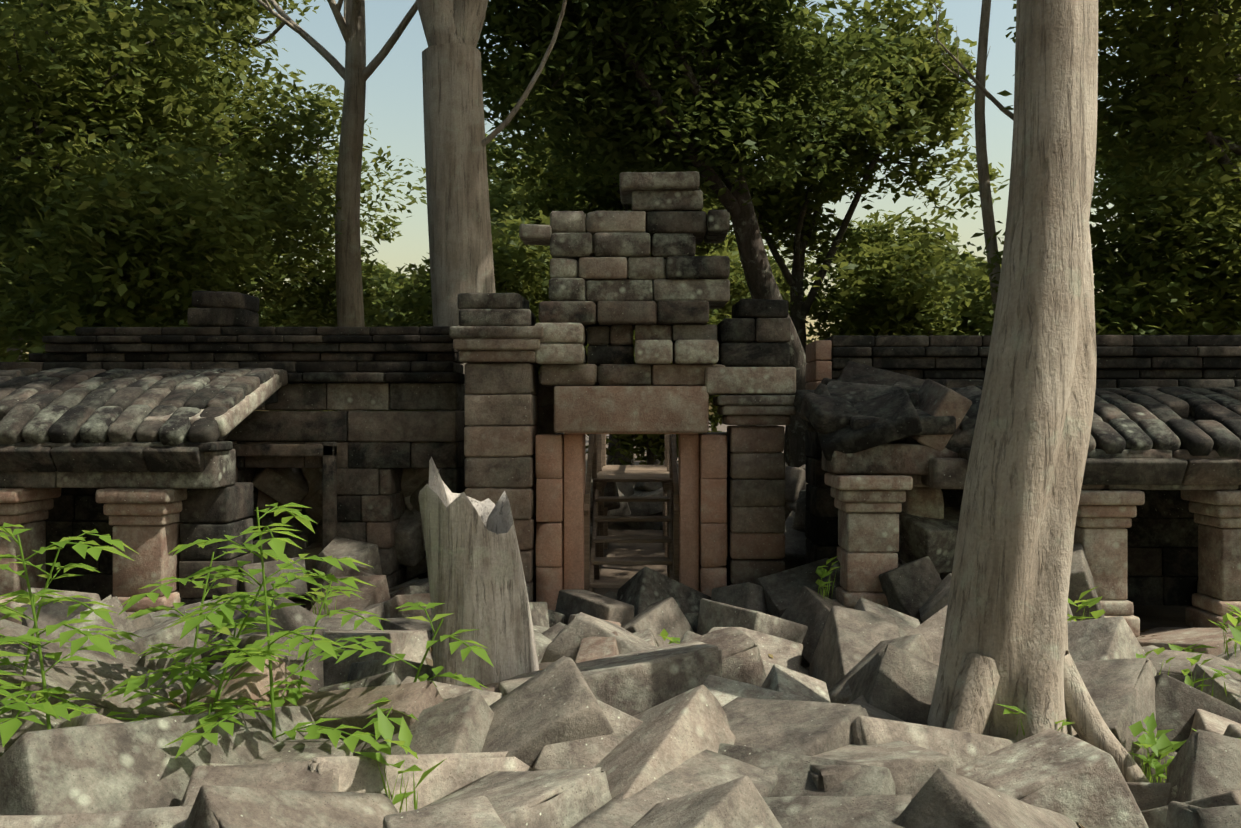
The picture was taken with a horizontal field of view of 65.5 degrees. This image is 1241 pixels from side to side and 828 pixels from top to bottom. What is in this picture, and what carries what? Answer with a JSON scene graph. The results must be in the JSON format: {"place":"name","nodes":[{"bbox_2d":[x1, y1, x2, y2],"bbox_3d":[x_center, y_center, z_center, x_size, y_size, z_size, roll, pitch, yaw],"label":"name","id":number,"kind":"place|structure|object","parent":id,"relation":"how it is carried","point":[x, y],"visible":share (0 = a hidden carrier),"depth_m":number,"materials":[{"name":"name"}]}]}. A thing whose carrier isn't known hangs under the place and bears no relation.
{"place":"outdoors","nodes":[
{"label":"outdoors","id":0,"kind":"place"},
{"bbox_2d":[1,0,1202,415],"label":"sky","id":1,"kind":"structure","parent":0,"point":[394,91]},
{"bbox_2d":[0,462,1240,827],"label":"rubble field","id":2,"kind":"structure","parent":0,"point":[614,710],"depth_m":5.29,"materials":[{"name":"stone"}]},
{"bbox_2d":[0,606,26,621],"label":"sapling leaves","id":3,"kind":"object","parent":2,"relation":"on","point":[5,611],"visible":0.1,"depth_m":6.24,"materials":[{"name":"green plant"}]},
{"bbox_2d":[0,634,91,723],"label":"sapling leaves","id":4,"kind":"object","parent":2,"relation":"on","point":[59,709],"depth_m":4.71,"materials":[{"name":"green plant"}]},
{"bbox_2d":[0,529,141,718],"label":"sapling leaves","id":5,"kind":"object","parent":2,"relation":"on","point":[103,613],"depth_m":5.52,"materials":[{"name":"green plant"}]},
{"bbox_2d":[0,522,159,746],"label":"sapling leaves","id":6,"kind":"object","parent":2,"relation":"on","point":[10,727],"depth_m":5.12,"materials":[{"name":"green plant"}]},
{"bbox_2d":[119,546,312,714],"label":"sapling leaves","id":7,"kind":"object","parent":2,"relation":"on","point":[188,681],"depth_m":5.99,"materials":[{"name":"green plant"}]},
{"bbox_2d":[102,560,375,739],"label":"sapling leaves","id":8,"kind":"object","parent":2,"relation":"on","point":[133,683],"depth_m":5.30,"materials":[{"name":"green plant"}]},
{"bbox_2d":[161,502,388,758],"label":"sapling leaves","id":9,"kind":"object","parent":2,"relation":"on","point":[277,545],"depth_m":5.17,"materials":[{"name":"green plant"}]},
{"bbox_2d":[229,567,391,707],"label":"sapling leaves","id":10,"kind":"object","parent":2,"relation":"on","point":[280,700],"depth_m":6.07,"materials":[{"name":"green plant"}]},
{"bbox_2d":[308,601,493,739],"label":"sapling leaves","id":11,"kind":"object","parent":2,"relation":"on","point":[478,651],"depth_m":5.81,"materials":[{"name":"green plant"}]},
{"bbox_2d":[449,171,795,610],"bbox_3d":[0.066,-0.237,11.586,3.865,4.932,2.041,0,0,1],"label":"stone gateway","id":12,"kind":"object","parent":2,"relation":"on","point":[613,284],"visible":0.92,"depth_m":10.77,"materials":[{"name":"stone"}]},
{"bbox_2d":[927,0,1149,782],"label":"tree","id":13,"kind":"object","parent":2,"relation":"on","point":[1005,639],"visible":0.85,"depth_m":5.57,"materials":[{"name":"beige plant"}]},
{"bbox_2d":[294,421,1192,630],"bbox_3d":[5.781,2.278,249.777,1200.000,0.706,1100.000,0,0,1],"label":"ground","id":14,"kind":"structure","parent":0,"point":[1152,616],"depth_m":14.65,"materials":[{"name":"brown soil"}]},
{"bbox_2d":[0,142,25,361],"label":"tree leaves","id":15,"kind":"object","parent":14,"relation":"on","point":[3,351],"depth_m":55.96,"materials":[{"name":"green plant"}]},
{"bbox_2d":[0,167,55,337],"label":"tree leaves","id":16,"kind":"object","parent":14,"relation":"on","point":[6,221],"depth_m":18.83,"materials":[{"name":"green plant"}]},
{"bbox_2d":[0,1,199,183],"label":"tree leaves","id":17,"kind":"object","parent":14,"relation":"on","point":[22,35],"depth_m":36.61,"materials":[{"name":"green plant"}]},
{"bbox_2d":[0,0,282,334],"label":"tree leaves","id":18,"kind":"object","parent":14,"relation":"on","point":[108,5],"depth_m":28.06,"materials":[{"name":"green plant"}]},
{"bbox_2d":[0,118,302,410],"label":"tree leaves","id":19,"kind":"object","parent":14,"relation":"on","point":[106,255],"depth_m":13.61,"materials":[{"name":"green plant"}]},
{"bbox_2d":[0,0,344,326],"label":"tree leaves","id":20,"kind":"object","parent":14,"relation":"on","point":[121,96],"depth_m":15.83,"materials":[{"name":"green plant"}]},
{"bbox_2d":[0,0,426,326],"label":"tree leaves","id":21,"kind":"object","parent":14,"relation":"on","point":[302,295],"depth_m":21.87,"materials":[{"name":"green plant"}]},
{"bbox_2d":[0,291,468,615],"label":"gallery","id":22,"kind":"object","parent":14,"relation":"on","point":[153,447],"visible":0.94,"depth_m":11.31,"materials":[{"name":"stone"}]},
{"bbox_2d":[225,0,417,410],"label":"bare tree","id":23,"kind":"object","parent":14,"relation":"on","point":[355,73],"visible":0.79,"depth_m":18.29,"materials":[{"name":"brown plant"}]},
{"bbox_2d":[277,268,396,410],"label":"tree leaves","id":24,"kind":"object","parent":14,"relation":"on","point":[384,283],"depth_m":57.12,"materials":[{"name":"green plant"}]},
{"bbox_2d":[257,255,428,410],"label":"tree leaves","id":25,"kind":"object","parent":14,"relation":"on","point":[277,321],"depth_m":71.75,"materials":[{"name":"green plant"}]},
{"bbox_2d":[364,214,432,410],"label":"tree leaves","id":26,"kind":"object","parent":14,"relation":"on","point":[382,230],"visible":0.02,"depth_m":35.11,"materials":[{"name":"green plant"}]},
{"bbox_2d":[365,201,551,410],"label":"tree leaves","id":27,"kind":"object","parent":14,"relation":"on","point":[511,249],"depth_m":22.30,"materials":[{"name":"green plant"}]},
{"bbox_2d":[418,456,538,685],"bbox_3d":[-0.973,1.393,7.062,1.021,2.150,0.993,0,0,1],"label":"dead stump","id":28,"kind":"object","parent":14,"relation":"on","point":[476,577],"visible":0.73,"depth_m":6.80,"materials":[{"name":"grey wood"}]},
{"bbox_2d":[416,0,566,425],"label":"pale tree","id":29,"kind":"object","parent":14,"relation":"on","point":[456,141],"visible":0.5,"depth_m":14.04,"materials":[{"name":"grey plant"}]},
{"bbox_2d":[486,44,748,485],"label":"tree leaves","id":30,"kind":"object","parent":14,"relation":"on","point":[576,194],"depth_m":28.94,"materials":[{"name":"green plant"}]},
{"bbox_2d":[485,133,776,447],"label":"tree leaves","id":31,"kind":"object","parent":14,"relation":"on","point":[493,178],"depth_m":55.18,"materials":[{"name":"green plant"}]},
{"bbox_2d":[584,434,678,592],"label":"wood stairs","id":32,"kind":"structure","parent":14,"relation":"on","point":[666,474],"depth_m":12.07,"materials":[{"name":"brown wood"}]},
{"bbox_2d":[538,309,730,464],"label":"tree leaves","id":33,"kind":"object","parent":14,"relation":"on","point":[637,441],"depth_m":24.70,"materials":[{"name":"green plant"}]},
{"bbox_2d":[481,7,837,465],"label":"tree leaves","id":34,"kind":"object","parent":14,"relation":"on","point":[738,276],"depth_m":38.67,"materials":[{"name":"green plant"}]},
{"bbox_2d":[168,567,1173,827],"bbox_3d":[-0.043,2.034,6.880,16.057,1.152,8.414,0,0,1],"label":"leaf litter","id":35,"kind":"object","parent":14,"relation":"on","point":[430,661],"visible":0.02,"depth_m":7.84,"materials":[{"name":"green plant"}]},
{"bbox_2d":[476,0,929,467],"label":"canopy tree","id":36,"kind":"object","parent":14,"relation":"on","point":[598,92],"depth_m":17.60,"materials":[{"name":"green plant"}]},
{"bbox_2d":[710,256,820,425],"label":"tree leaves","id":37,"kind":"object","parent":14,"relation":"on","point":[721,316],"depth_m":74.07,"materials":[{"name":"green plant"}]},
{"bbox_2d":[303,555,1240,812],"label":"weeds","id":38,"kind":"object","parent":14,"relation":"on","point":[1163,744],"visible":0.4,"depth_m":5.65,"materials":[{"name":"green plant"}]},
{"bbox_2d":[695,0,1009,465],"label":"tree leaves","id":39,"kind":"object","parent":14,"relation":"on","point":[930,114],"depth_m":24.90,"materials":[{"name":"green plant"}]},
{"bbox_2d":[777,206,1000,342],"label":"tree leaves","id":40,"kind":"object","parent":14,"relation":"on","point":[873,299],"depth_m":23.81,"materials":[{"name":"green plant"}]},
{"bbox_2d":[808,209,1110,343],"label":"tree leaves","id":41,"kind":"object","parent":14,"relation":"on","point":[871,232],"depth_m":36.26,"materials":[{"name":"green plant"}]},
{"bbox_2d":[794,335,1240,637],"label":"gallery","id":42,"kind":"object","parent":14,"relation":"on","point":[889,422],"visible":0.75,"depth_m":9.54,"materials":[{"name":"stone"}]},
{"bbox_2d":[925,0,1156,315],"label":"bare tree","id":43,"kind":"object","parent":14,"relation":"on","point":[981,93],"visible":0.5,"depth_m":16.78,"materials":[{"name":"brown plant"}]},
{"bbox_2d":[894,137,1240,334],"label":"tree leaves","id":44,"kind":"object","parent":14,"relation":"on","point":[1135,312],"depth_m":13.93,"materials":[{"name":"green plant"}]},
{"bbox_2d":[997,0,1240,190],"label":"tree leaves","id":45,"kind":"object","parent":14,"relation":"on","point":[1155,101],"depth_m":14.23,"materials":[{"name":"green plant"}]},
{"bbox_2d":[1094,35,1234,330],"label":"tree leaves","id":46,"kind":"object","parent":14,"relation":"on","point":[1097,157],"depth_m":57.00,"materials":[{"name":"green plant"}]},
{"bbox_2d":[1090,0,1240,292],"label":"tree leaves","id":47,"kind":"object","parent":14,"relation":"on","point":[1115,171],"depth_m":34.15,"materials":[{"name":"green plant"}]},
{"bbox_2d":[1143,134,1240,334],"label":"tree leaves","id":48,"kind":"object","parent":14,"relation":"on","point":[1199,218],"depth_m":15.37,"materials":[{"name":"green plant"}]},
{"bbox_2d":[1145,5,1240,328],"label":"tree leaves","id":49,"kind":"object","parent":14,"relation":"on","point":[1191,159],"depth_m":21.25,"materials":[{"name":"green plant"}]}
]}

